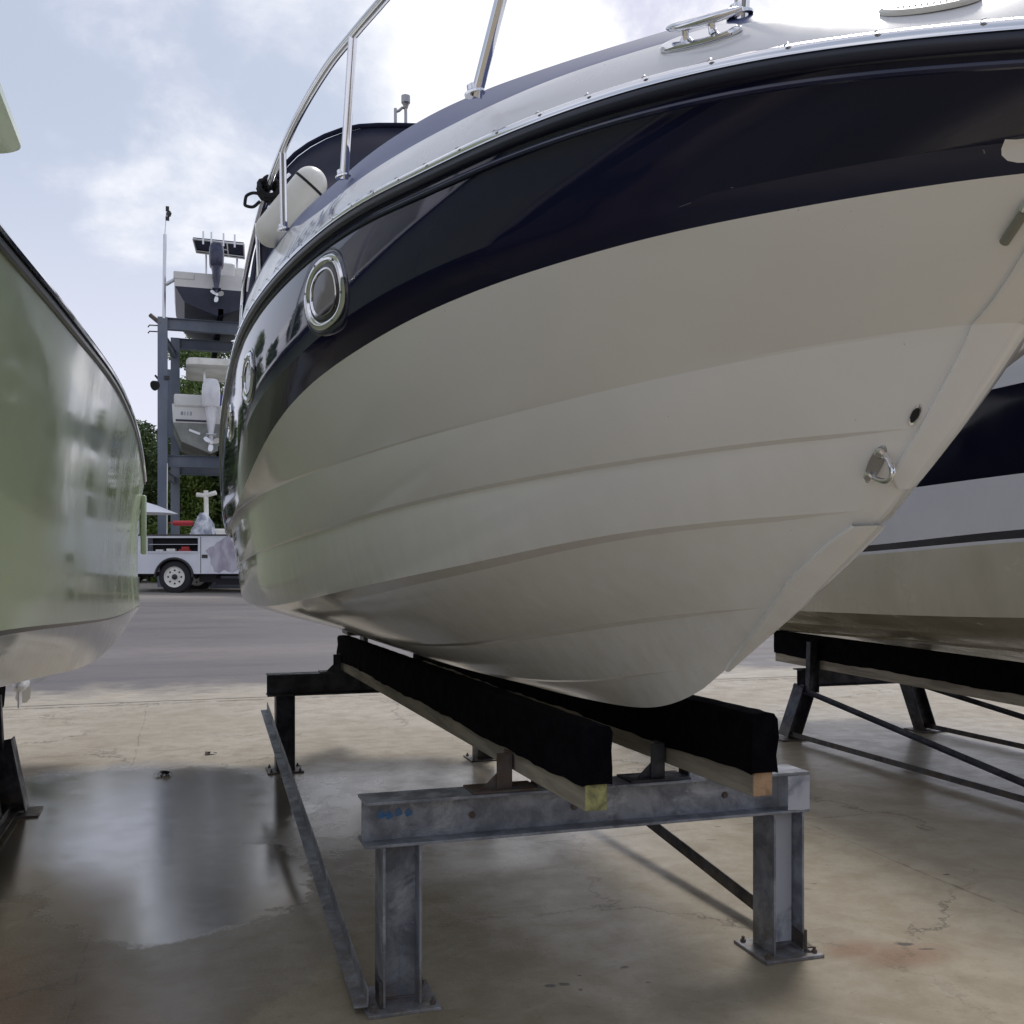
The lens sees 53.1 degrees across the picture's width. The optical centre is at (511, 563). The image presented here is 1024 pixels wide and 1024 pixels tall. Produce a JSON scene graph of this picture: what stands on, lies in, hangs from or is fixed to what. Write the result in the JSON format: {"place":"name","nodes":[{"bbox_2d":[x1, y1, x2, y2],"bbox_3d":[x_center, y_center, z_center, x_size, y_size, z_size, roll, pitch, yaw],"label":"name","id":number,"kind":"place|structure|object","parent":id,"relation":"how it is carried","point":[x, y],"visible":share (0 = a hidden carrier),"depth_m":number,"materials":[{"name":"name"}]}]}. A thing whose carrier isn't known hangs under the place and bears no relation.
{"place":"outdoors","nodes":[
{"label":"outdoors","id":0,"kind":"place"},
{"bbox_2d":[4,579,805,706],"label":"road","id":1,"kind":"structure","parent":0,"point":[207,643],"depth_m":14.58,"materials":[{"name":"grey asphalt"}]},
{"bbox_2d":[141,441,157,580],"bbox_3d":[-13.204,-1.972,37.650,4.058,5.274,4.606,0,0,-39],"label":"tree","id":2,"kind":"object","parent":1,"relation":"on","point":[150,497],"visible":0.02,"depth_m":37.50,"materials":[{"name":"green plant"}]},
{"bbox_2d":[138,503,176,588],"bbox_3d":[-9.472,-0.478,25.943,1.792,2.256,1.792,0,0,5],"label":"patio umbrella","id":3,"kind":"object","parent":1,"relation":"on","point":[152,509],"visible":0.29,"depth_m":25.88,"materials":[{"name":"white fabric"}]},
{"bbox_2d":[138,534,239,592],"bbox_3d":[-6.225,-0.282,24.980,5.810,1.980,2.040,0,0,0],"label":"utility truck","id":4,"kind":"object","parent":1,"relation":"on","point":[177,563],"visible":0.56,"depth_m":24.00,"materials":[{"name":"white metal"}]},
{"bbox_2d":[169,521,192,525],"bbox_3d":[-7.985,-0.963,24.700,0.579,0.127,0.130,0,0,0],"label":"red cylinder","id":5,"kind":"object","parent":4,"relation":"in","point":[182,523],"visible":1,"depth_m":24.64,"materials":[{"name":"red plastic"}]},
{"bbox_2d":[189,512,215,533],"bbox_3d":[-7.511,-0.952,24.899,0.634,0.563,0.578,0,0,-18],"label":"tarp bundle","id":6,"kind":"object","parent":4,"relation":"in","point":[203,523],"visible":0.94,"depth_m":24.73,"materials":[{"name":"white plastic"}]},
{"bbox_2d":[148,206,238,586],"bbox_3d":[-6.965,-4.532,32.762,8.634,10.363,8.640,0,0,-18],"label":"boat rack","id":7,"kind":"object","parent":1,"relation":"on","point":[166,385],"visible":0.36,"depth_m":28.25,"materials":[{"name":"grey metal"}]},
{"bbox_2d":[172,357,229,455],"bbox_3d":[-9.026,-4.305,30.860,2.264,2.667,7.718,0,0,-18],"label":"white boat","id":8,"kind":"object","parent":7,"relation":"on","point":[196,423],"visible":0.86,"depth_m":27.70,"materials":[{"name":"paint"}]},
{"bbox_2d":[165,231,249,340],"bbox_3d":[-9.126,-8.221,30.895,2.472,2.962,7.590,0,0,-18],"label":"fishing boat","id":9,"kind":"object","parent":7,"relation":"on","point":[203,296],"visible":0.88,"depth_m":27.96,"materials":[{"name":"white paint"}]},
{"bbox_2d":[196,490,239,587],"bbox_3d":[-6.811,-0.635,27.306,3.400,2.570,1.500,0,0,-18],"label":"skiff","id":10,"kind":"object","parent":1,"relation":"on","point":[205,494],"visible":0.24,"depth_m":26.87,"materials":[{"name":"white paint"}]},
{"bbox_2d":[0,0,877,440],"label":"sky","id":11,"kind":"structure","parent":0,"point":[124,112],"materials":[{"name":"white"}]},
{"bbox_2d":[0,676,1023,1023],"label":"ground","id":12,"kind":"structure","parent":0,"point":[134,888],"depth_m":4.75,"materials":[{"name":"concrete"}]},
{"bbox_2d":[0,686,42,837],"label":"boat stand","id":13,"kind":"object","parent":12,"relation":"on","point":[14,803],"visible":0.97,"depth_m":6.06,"materials":[{"name":"metal"}]},
{"bbox_2d":[0,83,146,707],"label":"green boat","id":14,"kind":"object","parent":13,"relation":"on","point":[73,499],"visible":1,"depth_m":3.89,"materials":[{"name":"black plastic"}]},
{"bbox_2d":[136,419,182,581],"bbox_3d":[-13.401,-2.212,36.234,5.248,5.822,5.653,0,0,-18],"label":"tree","id":15,"kind":"object","parent":12,"relation":"on","point":[148,438],"visible":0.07,"depth_m":35.54,"materials":[{"name":"green plant"}]},
{"bbox_2d":[153,770,171,775],"bbox_3d":[-2.444,1.470,7.201,0.104,0.032,0.114,0,0,17],"label":"leaf","id":16,"kind":"object","parent":12,"relation":"on","point":[163,772],"visible":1,"depth_m":7.18,"materials":[{"name":"grey"}]},
{"bbox_2d":[145,350,211,578],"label":"tree","id":17,"kind":"object","parent":12,"relation":"on","point":[188,386],"visible":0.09,"depth_m":41.48,"materials":[{"name":"green plant"}]},
{"bbox_2d":[147,475,222,581],"bbox_3d":[-11.154,-1.200,34.828,3.190,4.293,3.989,0,0,-18],"label":"tree","id":18,"kind":"object","parent":12,"relation":"on","point":[191,506],"visible":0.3,"depth_m":34.51,"materials":[{"name":"green plant"}]},
{"bbox_2d":[145,390,224,581],"bbox_3d":[-10.390,-2.425,35.780,4.870,7.367,5.312,0,0,-18],"label":"tree","id":19,"kind":"object","parent":12,"relation":"on","point":[154,455],"visible":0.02,"depth_m":34.80,"materials":[{"name":"green plant"}]},
{"bbox_2d":[184,332,230,394],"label":"tree","id":20,"kind":"object","parent":12,"relation":"on","point":[219,355],"visible":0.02,"depth_m":46.03,"materials":[{"name":"green plant"}]},
{"bbox_2d":[210,382,224,517],"bbox_3d":[-9.266,-3.046,38.285,5.426,8.681,7.032,0,0,42],"label":"tree","id":21,"kind":"object","parent":12,"relation":"on","point":[217,487],"visible":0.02,"depth_m":35.43,"materials":[{"name":"green plant"}]},
{"bbox_2d":[261,635,823,1019],"bbox_3d":[-0.241,0.979,5.394,1.773,1.022,4.920,0,0,-18],"label":"boat stand","id":22,"kind":"object","parent":12,"relation":"on","point":[555,748],"visible":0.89,"depth_m":3.71,"materials":[{"name":"metal"}]},
{"bbox_2d":[219,0,1023,707],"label":"cruiser boat","id":23,"kind":"object","parent":22,"relation":"on","point":[673,362],"visible":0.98,"depth_m":2.30,"materials":[{"name":"white plastic"}]},
{"bbox_2d":[243,174,279,208],"bbox_3d":[-1.050,-1.556,4.305,0.152,0.126,0.122,0,0,-18],"label":"rope","id":24,"kind":"object","parent":23,"relation":"attached to","point":[264,196],"visible":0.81,"depth_m":4.30,"materials":[{"name":"black"}]},
{"bbox_2d":[255,166,326,247],"bbox_3d":[-0.908,-1.462,4.208,0.301,0.321,0.142,0,0,8],"label":"fender","id":25,"kind":"object","parent":23,"relation":"hanging from","point":[306,187],"visible":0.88,"depth_m":4.15,"materials":[{"name":"white plastic"}]},
{"bbox_2d":[774,630,1023,802],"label":"boat stand","id":26,"kind":"object","parent":12,"relation":"on","point":[914,673],"visible":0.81,"depth_m":7.94,"materials":[{"name":"metal"}]},
{"bbox_2d":[772,355,1023,662],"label":"striped boat","id":27,"kind":"object","parent":26,"relation":"on","point":[937,564],"visible":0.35,"depth_m":6.17,"materials":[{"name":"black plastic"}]}
]}

